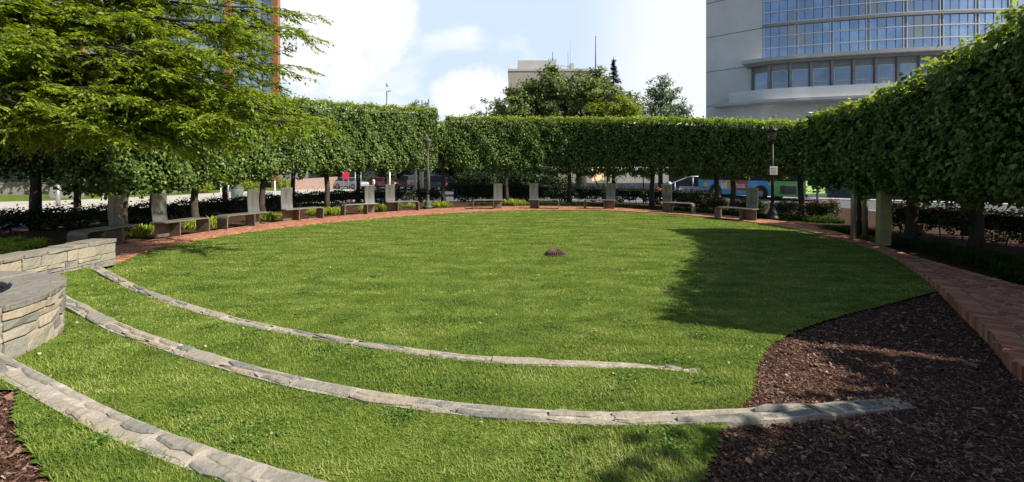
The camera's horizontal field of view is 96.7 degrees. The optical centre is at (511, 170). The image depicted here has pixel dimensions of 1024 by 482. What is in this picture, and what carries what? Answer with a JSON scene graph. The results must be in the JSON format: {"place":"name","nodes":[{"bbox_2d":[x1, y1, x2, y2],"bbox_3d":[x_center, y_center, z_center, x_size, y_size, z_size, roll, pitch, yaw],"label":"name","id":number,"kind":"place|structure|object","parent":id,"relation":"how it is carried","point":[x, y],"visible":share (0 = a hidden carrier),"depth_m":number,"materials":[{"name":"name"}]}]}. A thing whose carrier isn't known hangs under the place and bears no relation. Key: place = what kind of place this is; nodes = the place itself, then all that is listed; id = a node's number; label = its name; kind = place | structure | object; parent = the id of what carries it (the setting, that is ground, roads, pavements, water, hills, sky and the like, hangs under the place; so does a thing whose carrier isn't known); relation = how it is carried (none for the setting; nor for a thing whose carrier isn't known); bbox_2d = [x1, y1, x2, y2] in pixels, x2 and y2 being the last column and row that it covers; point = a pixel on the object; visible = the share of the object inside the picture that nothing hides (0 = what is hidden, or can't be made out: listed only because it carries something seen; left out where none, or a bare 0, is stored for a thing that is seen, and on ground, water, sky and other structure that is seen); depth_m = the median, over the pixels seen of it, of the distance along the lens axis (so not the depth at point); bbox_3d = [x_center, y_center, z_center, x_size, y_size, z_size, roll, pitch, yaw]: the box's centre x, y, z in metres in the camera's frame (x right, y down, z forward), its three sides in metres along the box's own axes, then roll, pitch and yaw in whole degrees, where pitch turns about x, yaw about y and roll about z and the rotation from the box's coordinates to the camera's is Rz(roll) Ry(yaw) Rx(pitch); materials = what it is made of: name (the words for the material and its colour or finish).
{"place":"outdoors","nodes":[
{"label":"outdoors","id":0,"kind":"place"},
{"bbox_2d":[0,0,279,187],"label":"glass tower","id":1,"kind":"structure","parent":0,"point":[271,3],"depth_m":60.20,"materials":[{"name":"glass"}]},
{"bbox_2d":[0,188,280,201],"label":"grass verge","id":2,"kind":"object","parent":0,"point":[45,197],"depth_m":39.72,"materials":[{"name":"green plant"}]},
{"bbox_2d":[1,170,73,194],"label":"street tree","id":3,"kind":"object","parent":2,"relation":"on","point":[50,181],"visible":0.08,"depth_m":43.02,"materials":[{"name":"green plant"}]},
{"bbox_2d":[0,180,190,194],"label":"roadside wall","id":4,"kind":"structure","parent":2,"relation":"on","point":[11,188],"depth_m":42.51,"materials":[{"name":"concrete"}]},
{"bbox_2d":[0,186,362,225],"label":"pavement","id":5,"kind":"structure","parent":0,"point":[25,204],"depth_m":33.54,"materials":[{"name":"concrete"}]},
{"bbox_2d":[276,176,290,189],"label":"bush","id":6,"kind":"object","parent":5,"relation":"on","point":[280,184],"visible":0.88,"depth_m":51.05,"materials":[{"name":"green plant"}]},
{"bbox_2d":[309,165,372,187],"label":"street tree","id":7,"kind":"object","parent":5,"relation":"on","point":[339,174],"visible":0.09,"depth_m":61.08,"materials":[{"name":"green plant"}]},
{"bbox_2d":[334,177,368,188],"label":"parked car","id":8,"kind":"object","parent":5,"relation":"on","point":[338,182],"visible":0.77,"depth_m":55.89,"materials":[{"name":"silver metal"}]},
{"bbox_2d":[230,185,243,199],"bbox_3d":[-19.924,1.710,33.000,0.920,1.220,0.906,0,0,0],"label":"litter bin","id":9,"kind":"object","parent":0,"point":[237,190],"visible":0.63,"depth_m":32.68,"materials":[{"name":"grey metal"}]},
{"bbox_2d":[3,171,668,201],"bbox_3d":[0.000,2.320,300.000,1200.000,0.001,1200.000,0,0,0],"label":"ground","id":10,"kind":"structure","parent":0,"point":[633,181],"depth_m":92.95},
{"bbox_2d":[285,177,337,189],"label":"brick wall","id":11,"kind":"structure","parent":10,"relation":"on","point":[314,183],"depth_m":55.18,"materials":[{"name":"beige brick"}]},
{"bbox_2d":[308,166,535,183],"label":"building","id":12,"kind":"structure","parent":0,"point":[372,174],"depth_m":76.00,"materials":[{"name":"brick"}]},
{"bbox_2d":[0,210,937,481],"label":"lawn","id":13,"kind":"structure","parent":0,"point":[548,320],"depth_m":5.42,"materials":[{"name":"green plant"}]},
{"bbox_2d":[0,352,326,481],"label":"stone curb","id":14,"kind":"structure","parent":13,"relation":"on","point":[211,462],"depth_m":2.63,"materials":[{"name":"grey stone"}]},
{"bbox_2d":[89,265,698,372],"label":"stone curb","id":15,"kind":"structure","parent":13,"relation":"on","point":[117,279],"depth_m":4.58,"materials":[{"name":"grey stone"}]},
{"bbox_2d":[1,263,824,481],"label":"clover","id":16,"kind":"object","parent":13,"relation":"on","point":[401,412],"visible":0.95,"depth_m":4.41,"materials":[{"name":"green plant"}]},
{"bbox_2d":[38,224,906,433],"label":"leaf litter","id":17,"kind":"object","parent":13,"relation":"on","point":[617,415],"visible":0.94,"depth_m":5.57,"materials":[{"name":"brown plant"}]},
{"bbox_2d":[65,294,916,427],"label":"stone curb","id":18,"kind":"structure","parent":13,"relation":"on","point":[772,414],"depth_m":3.20,"materials":[{"name":"grey stone"}]},
{"bbox_2d":[544,248,566,256],"bbox_3d":[0.975,1.823,10.201,0.508,0.150,0.508,0,0,0],"label":"rock","id":19,"kind":"object","parent":13,"relation":"on","point":[551,252],"visible":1,"depth_m":10.10,"materials":[{"name":"stone"}]},
{"bbox_2d":[280,0,705,170],"label":"sky","id":20,"kind":"structure","parent":0,"point":[453,54],"materials":[{"name":"white"}]},
{"bbox_2d":[0,201,1023,481],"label":"mulch bed","id":21,"kind":"object","parent":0,"point":[60,237],"visible":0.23,"depth_m":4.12,"materials":[{"name":"wood"}]},
{"bbox_2d":[0,236,56,254],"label":"ground cover","id":22,"kind":"object","parent":21,"relation":"on","point":[12,244],"visible":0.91,"depth_m":11.24,"materials":[{"name":"green plant"}]},
{"bbox_2d":[0,271,66,358],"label":"round planter","id":23,"kind":"object","parent":21,"relation":"on","point":[32,309],"visible":0.98,"depth_m":4.33,"materials":[{"name":"stone"}]},
{"bbox_2d":[0,144,66,227],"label":"clipped tree","id":24,"kind":"object","parent":21,"relation":"on","point":[30,194],"visible":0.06,"depth_m":16.20,"materials":[{"name":"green plant"}]},
{"bbox_2d":[0,87,71,230],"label":"tree","id":25,"kind":"object","parent":21,"relation":"on","point":[41,165],"visible":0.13,"depth_m":14.46,"materials":[{"name":"green plant"}]},
{"bbox_2d":[0,238,116,273],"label":"stone wall","id":26,"kind":"structure","parent":21,"relation":"on","point":[68,257],"depth_m":7.99,"materials":[{"name":"beige stone"}]},
{"bbox_2d":[63,148,83,224],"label":"clipped tree","id":27,"kind":"object","parent":21,"relation":"on","point":[77,199],"depth_m":18.10,"materials":[{"name":"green plant"}]},
{"bbox_2d":[52,52,187,237],"bbox_3d":[-11.184,-0.637,13.026,2.080,5.158,3.428,0,0,0],"label":"clipped tree","id":28,"kind":"object","parent":21,"relation":"on","point":[115,171],"visible":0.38,"depth_m":12.21,"materials":[{"name":"green plant"}]},
{"bbox_2d":[126,223,153,236],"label":"daylily clump","id":29,"kind":"object","parent":21,"relation":"on","point":[141,231],"visible":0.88,"depth_m":13.12,"materials":[{"name":"green plant"}]},
{"bbox_2d":[0,0,348,186],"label":"overhanging tree","id":30,"kind":"object","parent":21,"relation":"on","point":[85,98],"visible":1,"depth_m":8.97,"materials":[{"name":"green plant"}]},
{"bbox_2d":[138,81,249,222],"bbox_3d":[-11.034,-0.689,16.020,2.117,5.274,3.463,0,0,7],"label":"clipped tree","id":31,"kind":"object","parent":21,"relation":"on","point":[194,180],"visible":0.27,"depth_m":15.91,"materials":[{"name":"green plant"}]},
{"bbox_2d":[0,184,440,233],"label":"hedge","id":32,"kind":"object","parent":21,"relation":"on","point":[52,220],"visible":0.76,"depth_m":17.61,"materials":[{"name":"green plant"}]},
{"bbox_2d":[220,89,312,214],"bbox_3d":[-10.335,-0.740,18.952,2.130,5.368,3.646,0,0,24],"label":"clipped tree","id":33,"kind":"object","parent":21,"relation":"on","point":[261,162],"visible":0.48,"depth_m":18.89,"materials":[{"name":"green plant"}]},
{"bbox_2d":[285,94,369,208],"bbox_3d":[-8.786,-0.843,21.865,2.147,5.552,3.845,0,0,34],"label":"clipped tree","id":34,"kind":"object","parent":21,"relation":"on","point":[351,148],"visible":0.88,"depth_m":21.72,"materials":[{"name":"green plant"}]},
{"bbox_2d":[353,101,440,205],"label":"clipped tree","id":35,"kind":"object","parent":21,"relation":"on","point":[398,135],"visible":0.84,"depth_m":24.33,"materials":[{"name":"green plant"}]},
{"bbox_2d":[390,118,461,201],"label":"clipped tree","id":36,"kind":"object","parent":21,"relation":"on","point":[441,137],"visible":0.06,"depth_m":29.81,"materials":[{"name":"green plant"}]},
{"bbox_2d":[423,136,431,208],"bbox_3d":[-4.181,0.105,22.600,0.460,3.590,0.460,0,0,0],"label":"lamp post","id":37,"kind":"object","parent":21,"relation":"on","point":[427,203],"visible":1,"depth_m":22.54,"materials":[{"name":"grey metal"}]},
{"bbox_2d":[437,112,479,202],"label":"clipped tree","id":38,"kind":"object","parent":21,"relation":"on","point":[460,146],"visible":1,"depth_m":26.54,"materials":[{"name":"green plant"}]},
{"bbox_2d":[474,109,540,201],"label":"clipped tree","id":39,"kind":"object","parent":21,"relation":"on","point":[505,145],"visible":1,"depth_m":26.72,"materials":[{"name":"green plant"}]},
{"bbox_2d":[468,201,603,206],"bbox_3d":[1.545,1.816,25.047,7.968,0.228,1.845,0,0,6],"label":"ground cover","id":40,"kind":"object","parent":21,"relation":"on","point":[564,203],"visible":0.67,"depth_m":24.84,"materials":[{"name":"green plant"}]},
{"bbox_2d":[535,112,615,202],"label":"clipped tree","id":41,"kind":"object","parent":21,"relation":"on","point":[569,146],"visible":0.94,"depth_m":26.43,"materials":[{"name":"green plant"}]},
{"bbox_2d":[453,180,720,204],"bbox_3d":[3.951,1.330,27.326,15.464,1.487,3.621,0,0,19],"label":"hedge","id":42,"kind":"object","parent":21,"relation":"on","point":[483,190],"visible":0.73,"depth_m":28.22,"materials":[{"name":"green plant"}]},
{"bbox_2d":[603,113,691,205],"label":"clipped tree","id":43,"kind":"object","parent":21,"relation":"on","point":[631,148],"visible":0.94,"depth_m":24.47,"materials":[{"name":"green plant"}]},
{"bbox_2d":[672,191,695,207],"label":"bush","id":44,"kind":"object","parent":21,"relation":"on","point":[683,198],"visible":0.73,"depth_m":22.73,"materials":[{"name":"green plant"}]},
{"bbox_2d":[672,114,732,209],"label":"clipped tree","id":45,"kind":"object","parent":21,"relation":"on","point":[695,149],"visible":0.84,"depth_m":22.24,"materials":[{"name":"green plant"}]},
{"bbox_2d":[692,194,713,207],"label":"bush","id":46,"kind":"object","parent":21,"relation":"on","point":[701,201],"visible":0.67,"depth_m":22.40,"materials":[{"name":"green plant"}]},
{"bbox_2d":[706,196,728,208],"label":"bush","id":47,"kind":"object","parent":21,"relation":"on","point":[719,201],"visible":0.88,"depth_m":21.68,"materials":[{"name":"green plant"}]},
{"bbox_2d":[614,203,846,223],"bbox_3d":[8.760,1.799,20.303,2.123,0.262,10.371,0,0,-43],"label":"ground cover","id":48,"kind":"object","parent":21,"relation":"on","point":[801,217],"visible":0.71,"depth_m":19.07,"materials":[{"name":"green plant"}]},
{"bbox_2d":[732,196,745,210],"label":"bush","id":49,"kind":"object","parent":21,"relation":"on","point":[740,203],"visible":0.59,"depth_m":20.29,"materials":[{"name":"green plant"}]},
{"bbox_2d":[712,114,779,210],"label":"clipped tree","id":50,"kind":"object","parent":21,"relation":"on","point":[736,141],"visible":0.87,"depth_m":20.75,"materials":[{"name":"green plant"}]},
{"bbox_2d":[756,195,769,212],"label":"bush","id":51,"kind":"object","parent":21,"relation":"on","point":[762,207],"visible":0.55,"depth_m":19.97,"materials":[{"name":"green plant"}]},
{"bbox_2d":[766,125,778,219],"bbox_3d":[9.951,0.080,17.400,0.460,3.640,0.460,0,0,0],"label":"lamp post","id":52,"kind":"object","parent":21,"relation":"on","point":[772,213],"visible":0.99,"depth_m":17.33,"materials":[{"name":"metal"}]},
{"bbox_2d":[775,198,802,215],"bbox_3d":[11.378,1.558,18.915,1.166,0.819,1.026,0,0,0],"label":"bush","id":53,"kind":"object","parent":21,"relation":"on","point":[787,207],"visible":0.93,"depth_m":18.73,"materials":[{"name":"green plant"}]},
{"bbox_2d":[751,115,832,215],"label":"clipped tree","id":54,"kind":"object","parent":21,"relation":"on","point":[788,147],"visible":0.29,"depth_m":18.90,"materials":[{"name":"green plant"}]},
{"bbox_2d":[799,199,825,216],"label":"bush","id":55,"kind":"object","parent":21,"relation":"on","point":[811,208],"visible":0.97,"depth_m":18.03,"materials":[{"name":"green plant"}]},
{"bbox_2d":[817,198,841,217],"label":"bush","id":56,"kind":"object","parent":21,"relation":"on","point":[831,207],"visible":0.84,"depth_m":17.80,"materials":[{"name":"green plant"}]},
{"bbox_2d":[798,97,874,236],"bbox_3d":[9.762,-0.012,12.896,2.654,3.897,2.654,0,0,41],"label":"clipped tree","id":57,"kind":"object","parent":21,"relation":"on","point":[823,155],"visible":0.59,"depth_m":12.82,"materials":[{"name":"green plant"}]},
{"bbox_2d":[755,389,927,418],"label":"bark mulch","id":58,"kind":"object","parent":21,"relation":"on","point":[880,403],"visible":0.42,"depth_m":3.51,"materials":[{"name":"brown wood"}]},
{"bbox_2d":[817,224,874,234],"bbox_3d":[10.414,1.821,14.167,1.459,0.227,1.463,0,0,0],"label":"ground cover","id":59,"kind":"object","parent":21,"relation":"on","point":[842,229],"visible":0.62,"depth_m":14.06,"materials":[{"name":"green plant"}]},
{"bbox_2d":[862,176,867,235],"bbox_3d":[9.995,0.825,12.897,0.144,2.130,0.144,0,0,0],"label":"trunk","id":60,"kind":"object","parent":21,"relation":"on","point":[864,217],"visible":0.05,"depth_m":12.83,"materials":[{"name":"brown wood"}]},
{"bbox_2d":[833,80,936,240],"bbox_3d":[10.065,-0.125,11.573,2.553,4.119,2.876,0,0,-41],"label":"clipped tree","id":61,"kind":"object","parent":21,"relation":"on","point":[861,132],"visible":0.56,"depth_m":11.65,"materials":[{"name":"green plant"}]},
{"bbox_2d":[864,52,1015,250],"bbox_3d":[9.791,-0.278,10.701,2.528,4.455,3.375,0,0,0],"label":"clipped tree","id":62,"kind":"object","parent":21,"relation":"on","point":[906,132],"visible":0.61,"depth_m":10.31,"materials":[{"name":"green plant"}]},
{"bbox_2d":[857,233,1023,284],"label":"lilyturf","id":63,"kind":"object","parent":21,"relation":"on","point":[1004,265],"visible":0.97,"depth_m":9.50,"materials":[{"name":"green plant"}]},
{"bbox_2d":[892,198,1023,244],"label":"hedge","id":64,"kind":"object","parent":21,"relation":"on","point":[1011,222],"visible":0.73,"depth_m":12.35,"materials":[{"name":"green plant"}]},
{"bbox_2d":[924,0,1023,214],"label":"clipped tree","id":65,"kind":"object","parent":21,"relation":"on","point":[979,118],"visible":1,"depth_m":8.34,"materials":[{"name":"green plant"}]},
{"bbox_2d":[508,36,603,180],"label":"beige building","id":66,"kind":"structure","parent":0,"point":[523,70],"depth_m":95.00,"materials":[{"name":"concrete"}]},
{"bbox_2d":[115,206,1023,380],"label":"path","id":67,"kind":"structure","parent":0,"point":[707,216],"depth_m":10.22,"materials":[{"name":"red brick"}]},
{"bbox_2d":[103,206,1023,383],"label":"path bricks","id":68,"kind":"object","parent":67,"relation":"on","point":[965,300],"visible":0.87,"depth_m":7.81,"materials":[{"name":"red brick"}]},
{"bbox_2d":[67,195,138,243],"bbox_3d":[-10.162,1.271,11.382,0.470,1.222,1.480,0,0,1],"label":"bench","id":69,"kind":"object","parent":68,"relation":"on","point":[115,228],"visible":0.92,"depth_m":11.62,"materials":[{"name":"stone"}]},
{"bbox_2d":[150,193,209,237],"bbox_3d":[-9.590,1.271,13.217,0.470,1.222,1.480,0,0,11],"label":"bench","id":70,"kind":"object","parent":68,"relation":"on","point":[164,226],"visible":1,"depth_m":12.88,"materials":[{"name":"concrete"}]},
{"bbox_2d":[217,189,267,229],"bbox_3d":[-8.903,1.271,15.104,0.470,1.222,1.480,0,0,23],"label":"bench","id":71,"kind":"object","parent":68,"relation":"on","point":[252,216],"visible":1,"depth_m":15.40,"materials":[{"name":"concrete"}]},
{"bbox_2d":[280,188,323,220],"bbox_3d":[-7.957,1.271,17.297,0.470,1.222,1.480,0,0,36],"label":"bench","id":72,"kind":"object","parent":68,"relation":"on","point":[289,212],"visible":0.98,"depth_m":17.02,"materials":[{"name":"stone"}]},
{"bbox_2d":[341,185,378,214],"bbox_3d":[-6.486,1.271,19.430,1.480,1.222,0.470,0,0,-40],"label":"bench","id":73,"kind":"object","parent":68,"relation":"on","point":[368,205],"visible":0.99,"depth_m":19.81,"materials":[{"name":"stone"}]},
{"bbox_2d":[385,184,418,210],"bbox_3d":[-5.076,1.271,21.061,1.480,1.222,0.470,0,0,-29],"label":"bench","id":74,"kind":"object","parent":68,"relation":"on","point":[392,204],"visible":0.98,"depth_m":20.96,"materials":[{"name":"concrete"}]},
{"bbox_2d":[473,184,502,208],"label":"bench","id":75,"kind":"object","parent":68,"relation":"on","point":[497,201],"visible":1,"depth_m":22.36,"materials":[{"name":"stone"}]},
{"bbox_2d":[528,183,558,208],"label":"bench","id":76,"kind":"object","parent":68,"relation":"on","point":[533,195],"visible":0.92,"depth_m":22.53,"materials":[{"name":"stone"}]},
{"bbox_2d":[584,184,614,208],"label":"bench","id":77,"kind":"object","parent":68,"relation":"on","point":[609,200],"visible":1,"depth_m":22.13,"materials":[{"name":"stone"}]},
{"bbox_2d":[658,185,695,213],"bbox_3d":[7.311,1.271,20.205,1.480,1.222,0.470,0,0,38],"label":"bench","id":78,"kind":"object","parent":68,"relation":"on","point":[667,204],"visible":0.98,"depth_m":20.58,"materials":[{"name":"stone"}]},
{"bbox_2d":[714,188,758,220],"bbox_3d":[8.563,1.271,17.397,0.470,1.222,1.480,0,0,-36],"label":"bench","id":79,"kind":"object","parent":68,"relation":"on","point":[748,212],"visible":1,"depth_m":17.13,"materials":[{"name":"stone"}]},
{"bbox_2d":[851,174,856,239],"bbox_3d":[9.280,0.825,12.364,0.144,2.130,0.144,0,0,0],"label":"trunk","id":80,"kind":"object","parent":68,"relation":"on","point":[853,217],"visible":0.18,"depth_m":12.31,"materials":[{"name":"brown wood"}]},
{"bbox_2d":[875,162,891,245],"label":"pillar","id":81,"kind":"structure","parent":68,"relation":"on","point":[883,231],"depth_m":11.19,"materials":[{"name":"grey stone"}]},
{"bbox_2d":[117,209,1023,337],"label":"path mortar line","id":82,"kind":"object","parent":67,"relation":"on","point":[836,235],"visible":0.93,"depth_m":7.17,"materials":[{"name":"grey concrete"}]},
{"bbox_2d":[374,185,1023,215],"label":"road","id":83,"kind":"structure","parent":0,"point":[845,203],"depth_m":34.70,"materials":[{"name":"grey asphalt"}]},
{"bbox_2d":[365,177,397,187],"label":"parked car","id":84,"kind":"object","parent":83,"relation":"on","point":[379,181],"visible":0.5,"depth_m":56.82,"materials":[{"name":"red paint"}]},
{"bbox_2d":[374,163,433,180],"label":"street tree","id":85,"kind":"object","parent":83,"relation":"on","point":[396,176],"visible":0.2,"depth_m":62.52,"materials":[{"name":"green plant"}]},
{"bbox_2d":[396,175,417,189],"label":"parked car","id":86,"kind":"object","parent":83,"relation":"on","point":[405,180],"visible":0.66,"depth_m":52.78,"materials":[{"name":"grey paint"}]},
{"bbox_2d":[424,175,455,190],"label":"parked car","id":87,"kind":"object","parent":83,"relation":"on","point":[435,180],"visible":0.69,"depth_m":50.41,"materials":[{"name":"grey paint"}]},
{"bbox_2d":[424,158,470,189],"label":"street tree","id":88,"kind":"object","parent":83,"relation":"on","point":[451,172],"visible":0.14,"depth_m":54.72,"materials":[{"name":"green plant"}]},
{"bbox_2d":[453,169,503,200],"bbox_3d":[-2.036,1.115,31.058,3.170,2.592,3.279,0,0,33],"label":"bush","id":89,"kind":"object","parent":83,"relation":"on","point":[474,177],"visible":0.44,"depth_m":30.31,"materials":[{"name":"green plant"}]},
{"bbox_2d":[497,170,542,200],"bbox_3d":[0.512,1.020,31.599,3.270,2.792,2.967,0,0,-35],"label":"bush","id":90,"kind":"object","parent":83,"relation":"on","point":[521,177],"visible":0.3,"depth_m":31.01,"materials":[{"name":"green plant"}]},
{"bbox_2d":[526,167,577,200],"bbox_3d":[2.705,1.011,31.099,3.537,2.746,3.324,0,0,0],"label":"bush","id":91,"kind":"object","parent":83,"relation":"on","point":[546,179],"visible":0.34,"depth_m":30.68,"materials":[{"name":"green plant"}]},
{"bbox_2d":[487,62,646,197],"bbox_3d":[4.527,-3.319,39.247,13.548,11.303,7.570,0,0,0],"label":"maple tree","id":92,"kind":"object","parent":83,"relation":"on","point":[562,97],"visible":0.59,"depth_m":37.33,"materials":[{"name":"green plant"}]},
{"bbox_2d":[581,95,642,183],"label":"young tree","id":93,"kind":"object","parent":83,"relation":"on","point":[592,109],"visible":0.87,"depth_m":35.84,"materials":[{"name":"green plant"}]},
{"bbox_2d":[607,57,623,183],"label":"spruce tree","id":94,"kind":"object","parent":83,"relation":"on","point":[613,68],"visible":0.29,"depth_m":59.85,"materials":[{"name":"green plant"}]},
{"bbox_2d":[639,73,694,188],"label":"feathery tree","id":95,"kind":"object","parent":83,"relation":"on","point":[659,95],"visible":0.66,"depth_m":47.12,"materials":[{"name":"green plant"}]},
{"bbox_2d":[661,176,703,192],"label":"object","id":96,"kind":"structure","parent":83,"relation":"on","point":[691,187],"depth_m":41.33,"materials":[{"name":"metal"}]},
{"bbox_2d":[698,166,826,198],"bbox_3d":[20.479,0.795,38.342,2.540,3.050,9.911,0,0,-27],"label":"bus","id":97,"kind":"object","parent":83,"relation":"on","point":[785,187],"visible":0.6,"depth_m":36.47,"materials":[{"name":"blue metal"}]},
{"bbox_2d":[669,166,1009,202],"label":"granite wall","id":98,"kind":"structure","parent":83,"relation":"on","point":[688,182],"depth_m":45.38,"materials":[{"name":"grey stone"}]},
{"bbox_2d":[706,0,1023,128],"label":"office building","id":99,"kind":"structure","parent":0,"point":[793,59],"depth_m":44.24,"materials":[{"name":"concrete"}]},
{"bbox_2d":[754,72,766,89],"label":"window","id":100,"kind":"structure","parent":99,"relation":"in","point":[760,80],"depth_m":46.26,"materials":[{"name":"blue glass"}]},
{"bbox_2d":[772,70,787,87],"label":"window","id":101,"kind":"structure","parent":99,"relation":"in","point":[779,78],"depth_m":45.01,"materials":[{"name":"blue glass"}]},
{"bbox_2d":[792,69,807,86],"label":"window","id":102,"kind":"structure","parent":99,"relation":"in","point":[799,76],"depth_m":44.41,"materials":[{"name":"blue glass"}]},
{"bbox_2d":[813,67,829,85],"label":"window","id":103,"kind":"structure","parent":99,"relation":"in","point":[821,76],"depth_m":43.88,"materials":[{"name":"blue glass"}]},
{"bbox_2d":[834,66,850,84],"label":"window","id":104,"kind":"structure","parent":99,"relation":"in","point":[842,75],"depth_m":43.36,"materials":[{"name":"blue glass"}]},
{"bbox_2d":[856,65,872,83],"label":"window","id":105,"kind":"structure","parent":99,"relation":"in","point":[864,74],"depth_m":42.84,"materials":[{"name":"blue glass"}]},
{"bbox_2d":[878,64,894,82],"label":"window","id":106,"kind":"structure","parent":99,"relation":"in","point":[886,72],"depth_m":42.37,"materials":[{"name":"blue glass"}]},
{"bbox_2d":[900,63,916,81],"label":"window","id":107,"kind":"structure","parent":99,"relation":"in","point":[905,68],"depth_m":41.99,"materials":[{"name":"blue glass"}]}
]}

